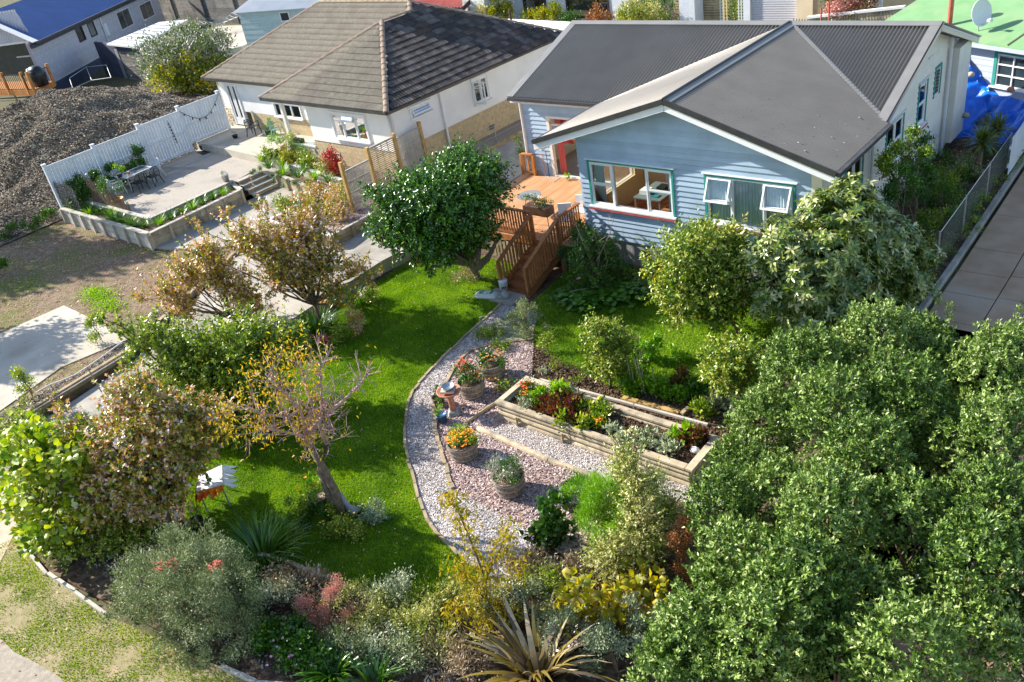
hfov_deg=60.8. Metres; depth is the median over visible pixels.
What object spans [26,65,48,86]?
barbecue
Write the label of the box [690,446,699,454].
white bag
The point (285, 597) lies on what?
perennial
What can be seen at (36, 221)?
young shrub
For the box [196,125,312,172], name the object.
terrace
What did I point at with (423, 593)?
perennial
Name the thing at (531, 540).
daisy clump
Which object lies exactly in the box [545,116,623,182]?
sliding door
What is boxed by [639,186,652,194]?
basket
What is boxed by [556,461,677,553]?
conifer bush
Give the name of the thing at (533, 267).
deck
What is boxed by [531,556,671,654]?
shrub
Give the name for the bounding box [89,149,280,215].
patio
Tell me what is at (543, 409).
vegetable plant
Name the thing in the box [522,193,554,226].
planter trough
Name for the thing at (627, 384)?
vegetable plant
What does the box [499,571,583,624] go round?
silver bush
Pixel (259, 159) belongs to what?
flax tuft
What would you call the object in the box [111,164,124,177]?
potted plant
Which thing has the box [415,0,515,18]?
red roof house
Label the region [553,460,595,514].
plant tub
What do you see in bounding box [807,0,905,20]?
balustrade
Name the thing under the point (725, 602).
hedge
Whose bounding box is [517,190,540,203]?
cafe table
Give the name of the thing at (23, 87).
balcony
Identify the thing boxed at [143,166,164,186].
plastic chair
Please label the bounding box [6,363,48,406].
camellia
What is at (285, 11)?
window
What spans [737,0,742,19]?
lattice panel
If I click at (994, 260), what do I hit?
driveway
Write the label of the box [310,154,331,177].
bed plant
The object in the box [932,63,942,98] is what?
window
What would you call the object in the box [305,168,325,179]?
flax tuft
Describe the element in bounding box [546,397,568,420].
vegetable plant
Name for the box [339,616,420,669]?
perennial
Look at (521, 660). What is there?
bronze flax
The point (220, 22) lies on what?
rotary clothesline
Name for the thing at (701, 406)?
vegetable plant
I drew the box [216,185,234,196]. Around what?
flax tuft
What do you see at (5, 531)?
footpath
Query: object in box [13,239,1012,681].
garden bed soil
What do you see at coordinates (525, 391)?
orange flowers
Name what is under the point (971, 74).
weight stone
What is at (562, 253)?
dark shrub
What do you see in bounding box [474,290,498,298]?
compost bag
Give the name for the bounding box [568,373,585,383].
seedling
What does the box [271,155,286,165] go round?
flax tuft
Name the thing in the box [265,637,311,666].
pink flowers
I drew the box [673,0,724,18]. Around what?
slat fence
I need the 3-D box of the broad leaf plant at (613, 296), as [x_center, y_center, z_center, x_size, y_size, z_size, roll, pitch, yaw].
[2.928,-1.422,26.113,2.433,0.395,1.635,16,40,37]
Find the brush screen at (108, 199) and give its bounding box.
[83,175,130,210]
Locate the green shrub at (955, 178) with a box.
[932,162,968,194]
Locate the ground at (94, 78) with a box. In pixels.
[0,0,1023,665]
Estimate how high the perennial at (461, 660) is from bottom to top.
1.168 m
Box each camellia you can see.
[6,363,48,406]
[83,309,106,345]
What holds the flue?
on the green roof cottage
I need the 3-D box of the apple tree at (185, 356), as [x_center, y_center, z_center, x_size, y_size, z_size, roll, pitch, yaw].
[-7.897,0.582,22.809,5.546,4.342,3.228,-14,31,-6]
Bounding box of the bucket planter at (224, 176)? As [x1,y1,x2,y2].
[220,171,228,181]
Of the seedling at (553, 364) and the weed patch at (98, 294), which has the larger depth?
the weed patch at (98, 294)
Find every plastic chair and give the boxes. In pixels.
[105,179,127,196]
[110,169,132,189]
[128,172,149,193]
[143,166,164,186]
[145,157,165,180]
[243,119,261,136]
[267,119,285,138]
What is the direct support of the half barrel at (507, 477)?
on the bark bed at (496, 498)
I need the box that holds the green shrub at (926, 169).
[886,157,941,239]
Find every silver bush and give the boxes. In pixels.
[467,571,529,632]
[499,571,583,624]
[536,602,620,658]
[571,616,655,679]
[590,590,680,661]
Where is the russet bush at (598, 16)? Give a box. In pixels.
[584,1,614,19]
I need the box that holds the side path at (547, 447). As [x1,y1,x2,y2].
[453,415,730,511]
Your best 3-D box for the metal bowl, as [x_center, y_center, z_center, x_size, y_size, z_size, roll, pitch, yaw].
[-1.610,1.186,21.983,0.360,0.140,0.349,-2,32,13]
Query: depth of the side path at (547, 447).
20.44 m
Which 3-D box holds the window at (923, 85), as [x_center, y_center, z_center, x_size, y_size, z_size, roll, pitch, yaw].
[12.932,-7.486,27.601,0.237,1.593,0.973,16,40,37]
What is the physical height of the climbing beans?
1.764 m
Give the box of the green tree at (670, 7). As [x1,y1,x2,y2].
[641,0,679,19]
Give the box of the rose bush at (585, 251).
[538,212,639,304]
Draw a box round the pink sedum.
[309,333,337,343]
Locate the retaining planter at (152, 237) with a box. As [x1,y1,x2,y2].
[59,180,246,250]
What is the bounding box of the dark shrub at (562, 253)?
[553,216,630,279]
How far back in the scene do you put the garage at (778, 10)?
42.73 m
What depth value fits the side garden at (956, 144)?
27.78 m
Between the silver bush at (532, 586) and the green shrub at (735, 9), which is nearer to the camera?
the silver bush at (532, 586)
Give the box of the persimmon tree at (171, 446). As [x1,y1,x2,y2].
[46,358,242,537]
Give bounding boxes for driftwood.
[339,489,360,517]
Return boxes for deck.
[488,152,609,297]
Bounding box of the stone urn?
[501,289,509,298]
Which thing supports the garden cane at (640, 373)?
on the garden bed soil
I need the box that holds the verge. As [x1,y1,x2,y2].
[0,538,245,681]
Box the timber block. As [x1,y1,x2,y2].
[680,406,689,415]
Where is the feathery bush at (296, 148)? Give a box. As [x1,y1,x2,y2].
[281,135,314,160]
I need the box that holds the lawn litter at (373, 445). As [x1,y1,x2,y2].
[220,255,504,588]
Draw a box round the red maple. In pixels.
[319,144,347,175]
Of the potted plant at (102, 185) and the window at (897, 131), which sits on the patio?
the potted plant at (102, 185)
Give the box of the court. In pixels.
[156,186,302,250]
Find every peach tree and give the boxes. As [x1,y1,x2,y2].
[201,321,379,520]
[436,482,532,632]
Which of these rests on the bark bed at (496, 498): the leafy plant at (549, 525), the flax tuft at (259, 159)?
the leafy plant at (549, 525)
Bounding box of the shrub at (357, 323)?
[343,307,366,336]
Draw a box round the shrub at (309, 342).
[293,324,314,352]
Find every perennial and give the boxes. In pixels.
[237,569,308,612]
[243,605,320,663]
[259,553,332,603]
[272,621,343,677]
[306,614,380,665]
[311,572,394,612]
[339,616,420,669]
[340,589,415,636]
[362,563,427,621]
[375,624,454,674]
[382,592,447,639]
[391,566,465,615]
[406,599,483,665]
[413,624,497,681]
[415,572,481,627]
[499,540,562,596]
[517,554,588,597]
[549,544,611,604]
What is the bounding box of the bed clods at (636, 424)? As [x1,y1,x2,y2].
[508,387,705,463]
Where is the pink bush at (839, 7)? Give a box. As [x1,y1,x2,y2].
[822,0,863,20]
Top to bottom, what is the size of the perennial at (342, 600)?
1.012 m
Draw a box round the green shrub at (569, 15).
[557,7,581,21]
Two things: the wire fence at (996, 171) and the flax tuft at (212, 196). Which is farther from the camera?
the flax tuft at (212, 196)
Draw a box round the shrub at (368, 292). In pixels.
[352,282,381,304]
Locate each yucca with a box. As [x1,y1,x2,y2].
[960,122,1002,182]
[975,110,1017,158]
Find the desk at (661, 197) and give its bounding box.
[633,181,668,210]
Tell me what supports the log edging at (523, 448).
on the bark bed at (496, 498)
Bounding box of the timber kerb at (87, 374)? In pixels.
[0,250,239,427]
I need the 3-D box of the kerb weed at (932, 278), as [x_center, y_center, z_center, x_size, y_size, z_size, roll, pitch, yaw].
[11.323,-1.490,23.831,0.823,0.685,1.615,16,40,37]
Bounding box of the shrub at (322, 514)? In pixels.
[295,498,333,528]
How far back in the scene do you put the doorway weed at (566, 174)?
32.44 m
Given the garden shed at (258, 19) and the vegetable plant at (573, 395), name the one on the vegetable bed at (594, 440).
the vegetable plant at (573, 395)
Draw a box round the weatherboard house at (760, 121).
[507,20,980,289]
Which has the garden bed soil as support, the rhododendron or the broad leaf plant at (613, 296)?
the rhododendron
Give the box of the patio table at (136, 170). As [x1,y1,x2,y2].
[115,165,154,189]
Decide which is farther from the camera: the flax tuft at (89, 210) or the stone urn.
the flax tuft at (89, 210)
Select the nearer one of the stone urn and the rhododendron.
the rhododendron
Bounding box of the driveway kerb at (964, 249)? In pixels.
[841,154,1023,418]
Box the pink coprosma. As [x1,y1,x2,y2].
[289,572,355,637]
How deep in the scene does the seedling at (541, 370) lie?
23.35 m
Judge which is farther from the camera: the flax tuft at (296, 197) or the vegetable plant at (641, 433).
the flax tuft at (296, 197)
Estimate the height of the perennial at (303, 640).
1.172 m
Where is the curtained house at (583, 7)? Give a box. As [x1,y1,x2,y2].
[462,0,631,20]
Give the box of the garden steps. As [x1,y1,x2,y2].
[235,171,277,197]
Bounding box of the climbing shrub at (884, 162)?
[873,122,937,224]
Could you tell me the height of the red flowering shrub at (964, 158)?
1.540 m
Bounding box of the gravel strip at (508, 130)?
[420,119,521,171]
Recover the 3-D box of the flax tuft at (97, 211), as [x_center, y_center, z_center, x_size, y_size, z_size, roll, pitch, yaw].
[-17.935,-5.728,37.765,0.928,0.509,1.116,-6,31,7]
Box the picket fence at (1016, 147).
[1007,122,1023,174]
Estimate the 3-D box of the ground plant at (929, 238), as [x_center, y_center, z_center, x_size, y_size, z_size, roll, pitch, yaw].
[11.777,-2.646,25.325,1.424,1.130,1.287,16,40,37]
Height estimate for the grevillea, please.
3.820 m
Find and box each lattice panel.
[719,0,723,19]
[722,0,728,19]
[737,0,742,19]
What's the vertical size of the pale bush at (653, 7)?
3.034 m
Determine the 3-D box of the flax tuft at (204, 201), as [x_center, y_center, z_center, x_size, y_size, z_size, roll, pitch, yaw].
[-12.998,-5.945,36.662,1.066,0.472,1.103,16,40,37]
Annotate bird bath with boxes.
[436,383,460,417]
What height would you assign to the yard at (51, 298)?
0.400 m
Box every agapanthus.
[208,501,316,591]
[287,304,344,336]
[288,634,368,681]
[333,284,370,311]
[333,638,409,681]
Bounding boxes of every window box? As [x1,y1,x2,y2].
[293,137,304,143]
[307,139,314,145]
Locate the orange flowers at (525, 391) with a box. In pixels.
[517,385,534,401]
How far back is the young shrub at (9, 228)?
38.36 m
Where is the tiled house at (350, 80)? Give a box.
[201,0,562,179]
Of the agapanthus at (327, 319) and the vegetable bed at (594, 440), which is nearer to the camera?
the vegetable bed at (594, 440)
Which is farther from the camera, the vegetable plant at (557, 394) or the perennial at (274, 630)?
the vegetable plant at (557, 394)
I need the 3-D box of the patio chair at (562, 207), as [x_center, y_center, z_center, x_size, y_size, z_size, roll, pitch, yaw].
[1.724,-3.991,28.436,0.527,0.900,0.503,-2,32,13]
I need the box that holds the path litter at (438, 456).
[407,306,536,571]
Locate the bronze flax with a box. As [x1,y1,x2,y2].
[458,583,622,681]
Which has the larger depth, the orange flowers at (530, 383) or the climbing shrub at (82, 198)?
the climbing shrub at (82, 198)
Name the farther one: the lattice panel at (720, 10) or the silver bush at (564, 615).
the lattice panel at (720, 10)
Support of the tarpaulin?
on the side garden at (956, 144)
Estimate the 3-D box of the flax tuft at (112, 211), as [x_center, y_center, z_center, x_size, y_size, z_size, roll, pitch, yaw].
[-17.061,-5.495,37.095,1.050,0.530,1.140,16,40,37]
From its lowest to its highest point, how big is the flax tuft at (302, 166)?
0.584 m
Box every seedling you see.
[536,365,548,374]
[548,359,561,370]
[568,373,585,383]
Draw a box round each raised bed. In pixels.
[265,188,384,248]
[274,161,391,196]
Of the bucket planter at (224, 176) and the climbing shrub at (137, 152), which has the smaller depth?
the bucket planter at (224, 176)
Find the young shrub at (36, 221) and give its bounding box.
[16,213,42,231]
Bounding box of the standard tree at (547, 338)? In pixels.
[536,329,554,350]
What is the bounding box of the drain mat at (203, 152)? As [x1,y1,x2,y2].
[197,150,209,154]
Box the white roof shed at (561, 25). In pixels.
[508,19,569,29]
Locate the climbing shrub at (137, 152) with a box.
[125,143,148,175]
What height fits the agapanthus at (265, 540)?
0.896 m
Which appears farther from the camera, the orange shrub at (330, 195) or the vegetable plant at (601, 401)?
the orange shrub at (330, 195)
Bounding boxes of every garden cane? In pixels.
[633,355,642,392]
[636,358,644,393]
[639,352,644,389]
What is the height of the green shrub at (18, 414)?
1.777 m
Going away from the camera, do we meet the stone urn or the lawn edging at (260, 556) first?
the lawn edging at (260, 556)
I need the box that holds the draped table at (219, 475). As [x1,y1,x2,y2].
[195,465,237,512]
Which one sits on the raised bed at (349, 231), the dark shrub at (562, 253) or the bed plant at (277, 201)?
the bed plant at (277, 201)
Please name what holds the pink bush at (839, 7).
on the ground at (94, 78)
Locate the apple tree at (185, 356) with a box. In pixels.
[93,295,309,409]
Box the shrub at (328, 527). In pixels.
[314,501,357,539]
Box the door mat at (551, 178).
[538,175,559,181]
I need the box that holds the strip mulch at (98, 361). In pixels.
[0,291,182,423]
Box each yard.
[0,219,239,437]
[208,25,247,56]
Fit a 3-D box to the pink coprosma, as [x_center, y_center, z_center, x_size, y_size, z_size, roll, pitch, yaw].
[-3.607,5.167,16.703,1.154,1.414,0.772,-15,31,-7]
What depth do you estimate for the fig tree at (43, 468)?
18.66 m
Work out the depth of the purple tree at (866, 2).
38.75 m
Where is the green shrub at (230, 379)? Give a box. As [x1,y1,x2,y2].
[178,347,301,451]
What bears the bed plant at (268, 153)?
on the patio
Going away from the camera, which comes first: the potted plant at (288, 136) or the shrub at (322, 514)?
the shrub at (322, 514)
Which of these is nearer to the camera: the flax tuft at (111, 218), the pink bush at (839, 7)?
the flax tuft at (111, 218)
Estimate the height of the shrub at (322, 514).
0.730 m
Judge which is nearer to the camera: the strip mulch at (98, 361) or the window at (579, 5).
the strip mulch at (98, 361)
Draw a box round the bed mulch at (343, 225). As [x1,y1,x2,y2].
[274,192,374,232]
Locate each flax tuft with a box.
[77,199,92,210]
[78,203,95,214]
[84,202,102,215]
[99,205,109,214]
[101,209,121,221]
[105,207,117,217]
[111,210,128,223]
[116,216,138,224]
[124,214,141,226]
[131,216,153,228]
[147,213,166,226]
[161,208,180,222]
[170,203,189,215]
[181,196,202,209]
[194,194,207,204]
[200,189,219,201]
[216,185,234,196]
[253,151,264,161]
[258,157,272,168]
[270,164,294,178]
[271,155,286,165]
[288,167,308,177]
[290,187,302,204]
[294,161,313,172]
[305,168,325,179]
[307,189,323,202]
[319,172,336,183]
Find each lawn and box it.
[184,259,513,630]
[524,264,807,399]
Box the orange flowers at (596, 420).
[590,416,606,429]
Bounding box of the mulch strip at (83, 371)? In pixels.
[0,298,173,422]
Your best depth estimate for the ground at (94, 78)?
49.39 m
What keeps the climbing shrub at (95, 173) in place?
on the patio
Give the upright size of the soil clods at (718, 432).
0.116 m
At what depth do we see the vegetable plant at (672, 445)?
18.95 m
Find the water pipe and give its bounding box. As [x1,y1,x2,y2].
[4,292,191,427]
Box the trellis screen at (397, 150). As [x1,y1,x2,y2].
[338,121,429,212]
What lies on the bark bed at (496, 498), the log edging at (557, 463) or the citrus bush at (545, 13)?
the log edging at (557, 463)
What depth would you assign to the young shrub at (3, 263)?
34.99 m
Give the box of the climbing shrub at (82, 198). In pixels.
[63,174,89,208]
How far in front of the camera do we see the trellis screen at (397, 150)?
33.84 m
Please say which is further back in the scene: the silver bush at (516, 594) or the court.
the court
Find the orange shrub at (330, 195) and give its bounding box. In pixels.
[306,177,348,210]
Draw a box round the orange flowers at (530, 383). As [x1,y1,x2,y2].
[516,372,537,390]
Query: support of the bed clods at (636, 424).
on the vegetable bed at (594, 440)
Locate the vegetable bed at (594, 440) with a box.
[494,376,719,486]
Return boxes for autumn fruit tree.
[130,216,279,329]
[176,175,383,323]
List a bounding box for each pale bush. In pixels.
[565,425,691,592]
[611,0,668,19]
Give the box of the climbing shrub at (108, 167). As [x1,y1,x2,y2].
[102,161,134,184]
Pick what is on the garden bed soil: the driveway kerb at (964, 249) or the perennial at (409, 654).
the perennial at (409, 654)
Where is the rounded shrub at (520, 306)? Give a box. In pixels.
[505,297,551,340]
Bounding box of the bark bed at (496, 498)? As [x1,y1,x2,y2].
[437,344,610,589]
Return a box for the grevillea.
[95,514,275,675]
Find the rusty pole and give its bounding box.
[828,2,829,20]
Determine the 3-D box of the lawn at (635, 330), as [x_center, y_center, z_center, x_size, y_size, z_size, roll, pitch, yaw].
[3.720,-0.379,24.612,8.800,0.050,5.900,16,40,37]
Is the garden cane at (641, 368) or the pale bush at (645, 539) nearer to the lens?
the pale bush at (645, 539)
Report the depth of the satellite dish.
30.60 m
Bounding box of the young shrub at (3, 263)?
[0,256,10,275]
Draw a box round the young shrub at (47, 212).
[39,206,57,220]
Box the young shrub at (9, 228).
[0,221,16,241]
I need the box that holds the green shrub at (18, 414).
[0,403,74,444]
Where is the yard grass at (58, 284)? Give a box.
[0,223,192,391]
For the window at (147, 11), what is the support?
in the blue roof house at (60, 37)
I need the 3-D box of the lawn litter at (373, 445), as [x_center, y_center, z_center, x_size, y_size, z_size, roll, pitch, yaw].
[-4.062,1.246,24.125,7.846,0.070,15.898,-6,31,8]
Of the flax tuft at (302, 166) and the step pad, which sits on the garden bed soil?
the step pad
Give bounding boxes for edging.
[11,531,107,615]
[219,664,279,681]
[256,552,433,629]
[403,302,501,570]
[431,338,531,489]
[464,401,495,424]
[476,426,549,461]
[477,129,522,154]
[547,458,594,475]
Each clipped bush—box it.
[248,165,261,174]
[269,172,283,183]
[280,178,297,189]
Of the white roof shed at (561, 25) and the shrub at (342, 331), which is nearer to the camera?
the shrub at (342, 331)
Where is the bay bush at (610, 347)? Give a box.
[574,305,647,387]
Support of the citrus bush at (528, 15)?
on the ground at (94, 78)
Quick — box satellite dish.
[971,0,992,30]
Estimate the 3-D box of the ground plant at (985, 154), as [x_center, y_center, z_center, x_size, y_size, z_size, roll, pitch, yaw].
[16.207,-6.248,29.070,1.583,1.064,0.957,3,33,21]
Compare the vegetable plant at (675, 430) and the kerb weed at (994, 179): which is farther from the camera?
the kerb weed at (994, 179)
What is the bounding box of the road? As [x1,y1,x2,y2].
[0,639,63,681]
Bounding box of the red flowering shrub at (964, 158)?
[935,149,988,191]
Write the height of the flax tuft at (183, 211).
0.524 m
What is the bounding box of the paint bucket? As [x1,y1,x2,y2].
[498,278,507,290]
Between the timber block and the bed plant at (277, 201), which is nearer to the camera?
the timber block
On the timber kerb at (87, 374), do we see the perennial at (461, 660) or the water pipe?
the water pipe
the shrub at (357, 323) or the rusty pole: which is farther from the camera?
the rusty pole
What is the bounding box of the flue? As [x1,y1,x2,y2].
[947,0,954,23]
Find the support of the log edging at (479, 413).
on the bark bed at (496, 498)
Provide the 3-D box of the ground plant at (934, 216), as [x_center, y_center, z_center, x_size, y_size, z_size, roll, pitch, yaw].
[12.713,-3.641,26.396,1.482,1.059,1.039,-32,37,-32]
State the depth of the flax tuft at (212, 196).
37.09 m
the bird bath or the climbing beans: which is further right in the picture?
the climbing beans
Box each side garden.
[888,137,1023,265]
[913,262,947,305]
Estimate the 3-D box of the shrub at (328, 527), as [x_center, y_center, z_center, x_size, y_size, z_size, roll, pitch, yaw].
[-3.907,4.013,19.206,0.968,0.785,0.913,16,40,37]
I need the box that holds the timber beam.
[621,395,679,414]
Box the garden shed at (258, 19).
[233,0,319,47]
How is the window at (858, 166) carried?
in the weatherboard house at (760, 121)
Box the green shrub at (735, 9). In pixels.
[717,0,742,19]
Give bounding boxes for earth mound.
[0,86,230,245]
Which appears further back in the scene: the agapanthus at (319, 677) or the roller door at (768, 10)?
the roller door at (768, 10)
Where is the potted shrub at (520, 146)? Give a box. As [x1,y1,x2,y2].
[512,134,524,155]
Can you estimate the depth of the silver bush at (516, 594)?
16.05 m
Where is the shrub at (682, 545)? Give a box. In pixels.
[662,511,694,593]
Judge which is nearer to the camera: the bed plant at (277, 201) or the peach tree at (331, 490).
the peach tree at (331, 490)
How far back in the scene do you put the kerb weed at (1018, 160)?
28.62 m
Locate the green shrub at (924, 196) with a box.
[913,174,958,222]
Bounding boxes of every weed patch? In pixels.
[72,282,128,305]
[76,294,130,314]
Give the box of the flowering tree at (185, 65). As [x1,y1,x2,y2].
[126,14,237,95]
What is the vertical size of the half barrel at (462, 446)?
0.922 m
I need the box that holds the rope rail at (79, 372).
[36,341,122,407]
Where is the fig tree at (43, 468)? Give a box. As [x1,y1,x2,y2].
[0,408,114,566]
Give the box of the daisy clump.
[520,533,561,558]
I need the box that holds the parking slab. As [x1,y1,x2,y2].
[0,305,126,410]
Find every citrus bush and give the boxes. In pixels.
[469,3,496,16]
[481,0,516,18]
[518,6,539,19]
[530,0,567,20]
[692,324,773,408]
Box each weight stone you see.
[962,112,969,117]
[968,72,974,76]
[1007,86,1014,91]
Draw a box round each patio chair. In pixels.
[555,202,573,221]
[572,194,583,213]
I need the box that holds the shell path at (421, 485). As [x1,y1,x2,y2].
[406,306,536,579]
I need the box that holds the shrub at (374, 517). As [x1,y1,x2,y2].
[354,494,390,525]
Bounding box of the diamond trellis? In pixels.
[53,182,81,211]
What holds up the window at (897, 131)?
in the weatherboard house at (760, 121)
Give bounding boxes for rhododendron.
[732,171,946,343]
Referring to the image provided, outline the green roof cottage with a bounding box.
[885,0,1023,100]
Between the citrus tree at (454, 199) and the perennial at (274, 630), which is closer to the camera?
the perennial at (274, 630)
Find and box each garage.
[94,19,187,83]
[639,0,915,20]
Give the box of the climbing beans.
[620,325,691,373]
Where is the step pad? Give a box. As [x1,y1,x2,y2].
[483,288,524,305]
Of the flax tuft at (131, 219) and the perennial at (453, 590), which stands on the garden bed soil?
the perennial at (453, 590)
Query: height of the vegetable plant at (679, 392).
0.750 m
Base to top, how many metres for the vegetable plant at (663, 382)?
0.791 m
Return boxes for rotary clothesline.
[199,13,238,38]
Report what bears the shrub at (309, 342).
on the garden bed soil
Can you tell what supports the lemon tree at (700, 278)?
on the lawn at (635, 330)
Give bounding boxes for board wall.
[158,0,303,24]
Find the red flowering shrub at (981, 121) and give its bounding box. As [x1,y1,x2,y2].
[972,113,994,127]
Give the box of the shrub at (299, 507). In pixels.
[278,491,321,518]
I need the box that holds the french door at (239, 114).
[223,82,249,125]
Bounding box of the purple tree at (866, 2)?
[821,0,878,19]
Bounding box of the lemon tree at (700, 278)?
[638,203,765,335]
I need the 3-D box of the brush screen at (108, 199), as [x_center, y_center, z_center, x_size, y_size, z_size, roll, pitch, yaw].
[-17.400,-6.347,37.482,3.261,1.283,0.078,16,40,37]
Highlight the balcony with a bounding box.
[0,63,55,101]
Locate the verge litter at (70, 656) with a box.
[0,543,197,674]
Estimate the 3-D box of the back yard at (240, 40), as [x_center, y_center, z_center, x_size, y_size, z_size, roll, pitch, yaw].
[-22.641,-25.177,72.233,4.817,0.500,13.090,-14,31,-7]
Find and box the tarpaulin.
[955,65,1023,157]
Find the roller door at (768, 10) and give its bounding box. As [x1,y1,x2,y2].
[752,0,796,20]
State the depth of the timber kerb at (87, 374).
26.38 m
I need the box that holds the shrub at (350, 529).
[327,510,367,543]
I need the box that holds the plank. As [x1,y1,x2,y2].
[539,378,707,426]
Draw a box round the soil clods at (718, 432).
[526,334,776,454]
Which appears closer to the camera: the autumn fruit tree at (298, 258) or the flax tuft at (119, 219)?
the autumn fruit tree at (298, 258)
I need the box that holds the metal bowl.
[440,382,456,393]
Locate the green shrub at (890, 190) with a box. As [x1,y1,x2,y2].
[874,156,923,223]
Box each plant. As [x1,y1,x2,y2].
[92,174,127,206]
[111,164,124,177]
[181,501,205,531]
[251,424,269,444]
[259,141,277,161]
[264,126,270,134]
[265,117,275,134]
[265,132,284,155]
[268,190,294,215]
[274,143,297,165]
[276,130,297,154]
[294,147,317,168]
[294,194,319,213]
[298,473,339,506]
[301,175,325,196]
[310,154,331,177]
[320,200,350,221]
[329,179,354,197]
[431,383,444,406]
[432,403,446,423]
[447,266,485,284]
[472,324,492,339]
[482,320,505,337]
[486,262,513,283]
[490,336,511,351]
[515,392,532,409]
[519,483,578,549]
[527,384,548,408]
[533,391,559,415]
[543,389,565,415]
[545,280,616,314]
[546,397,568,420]
[547,377,574,400]
[550,405,578,432]
[559,384,584,407]
[561,394,581,415]
[563,408,591,426]
[572,395,604,413]
[572,411,595,438]
[575,275,643,310]
[588,404,610,430]
[590,394,613,418]
[602,419,618,433]
[610,425,630,441]
[611,265,645,281]
[612,272,656,304]
[617,369,641,399]
[618,430,636,444]
[627,364,651,388]
[629,426,646,443]
[634,369,658,394]
[636,435,653,451]
[639,424,661,437]
[645,370,671,398]
[646,438,665,452]
[656,430,675,449]
[656,440,684,456]
[657,381,693,405]
[667,418,694,447]
[668,364,696,387]
[678,421,708,450]
[682,375,709,398]
[685,395,720,419]
[703,387,731,410]
[721,391,749,423]
[899,210,938,239]
[916,204,957,235]
[918,230,945,258]
[924,169,961,192]
[927,177,962,204]
[930,147,958,169]
[931,160,968,177]
[938,160,982,189]
[940,186,987,216]
[941,193,984,228]
[974,142,1023,167]
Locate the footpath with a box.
[0,493,26,562]
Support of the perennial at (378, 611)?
on the garden bed soil
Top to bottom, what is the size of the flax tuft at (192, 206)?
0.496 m
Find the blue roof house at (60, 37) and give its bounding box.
[0,0,164,88]
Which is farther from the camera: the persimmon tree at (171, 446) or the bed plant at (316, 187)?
the bed plant at (316, 187)
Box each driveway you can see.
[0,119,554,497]
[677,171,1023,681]
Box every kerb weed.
[922,268,944,300]
[923,238,960,272]
[946,215,986,240]
[971,187,992,214]
[980,171,1012,195]
[998,154,1023,170]
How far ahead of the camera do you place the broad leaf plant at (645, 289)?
26.02 m
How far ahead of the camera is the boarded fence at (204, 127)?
41.92 m
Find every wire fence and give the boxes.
[379,113,519,184]
[935,132,1013,271]
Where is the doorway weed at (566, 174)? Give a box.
[563,172,571,179]
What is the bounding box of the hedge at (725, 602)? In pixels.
[620,292,1023,681]
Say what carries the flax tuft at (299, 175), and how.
in the raised bed at (293, 187)
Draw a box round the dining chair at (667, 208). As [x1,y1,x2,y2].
[662,205,669,211]
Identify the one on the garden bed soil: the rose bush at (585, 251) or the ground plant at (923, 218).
the rose bush at (585, 251)
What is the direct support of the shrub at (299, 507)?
on the garden bed soil
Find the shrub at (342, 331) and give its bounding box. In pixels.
[327,320,356,346]
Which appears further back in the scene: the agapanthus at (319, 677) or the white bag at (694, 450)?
the white bag at (694, 450)
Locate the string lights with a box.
[179,96,217,120]
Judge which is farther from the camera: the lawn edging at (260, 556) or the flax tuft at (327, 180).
the flax tuft at (327, 180)
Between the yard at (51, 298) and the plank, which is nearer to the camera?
the plank
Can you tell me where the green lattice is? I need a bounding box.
[793,19,884,20]
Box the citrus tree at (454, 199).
[355,131,524,280]
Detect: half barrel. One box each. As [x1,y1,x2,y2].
[445,422,482,463]
[450,356,487,399]
[475,346,510,381]
[481,451,524,499]
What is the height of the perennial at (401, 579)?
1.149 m
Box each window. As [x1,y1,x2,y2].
[75,26,86,41]
[87,21,97,36]
[116,7,133,30]
[138,0,155,20]
[271,102,303,120]
[279,11,290,21]
[326,110,371,144]
[408,98,433,119]
[469,71,493,106]
[522,0,546,13]
[565,0,609,17]
[584,158,676,221]
[701,172,797,234]
[845,155,863,183]
[883,109,906,177]
[915,74,930,130]
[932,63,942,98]
[988,51,1023,92]
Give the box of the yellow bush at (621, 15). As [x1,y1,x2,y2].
[612,0,651,19]
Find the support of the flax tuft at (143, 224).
in the retaining planter at (152, 237)
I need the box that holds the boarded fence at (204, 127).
[40,90,230,223]
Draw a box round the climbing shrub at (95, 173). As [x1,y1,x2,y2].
[70,167,103,200]
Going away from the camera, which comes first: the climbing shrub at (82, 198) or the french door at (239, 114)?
the climbing shrub at (82, 198)

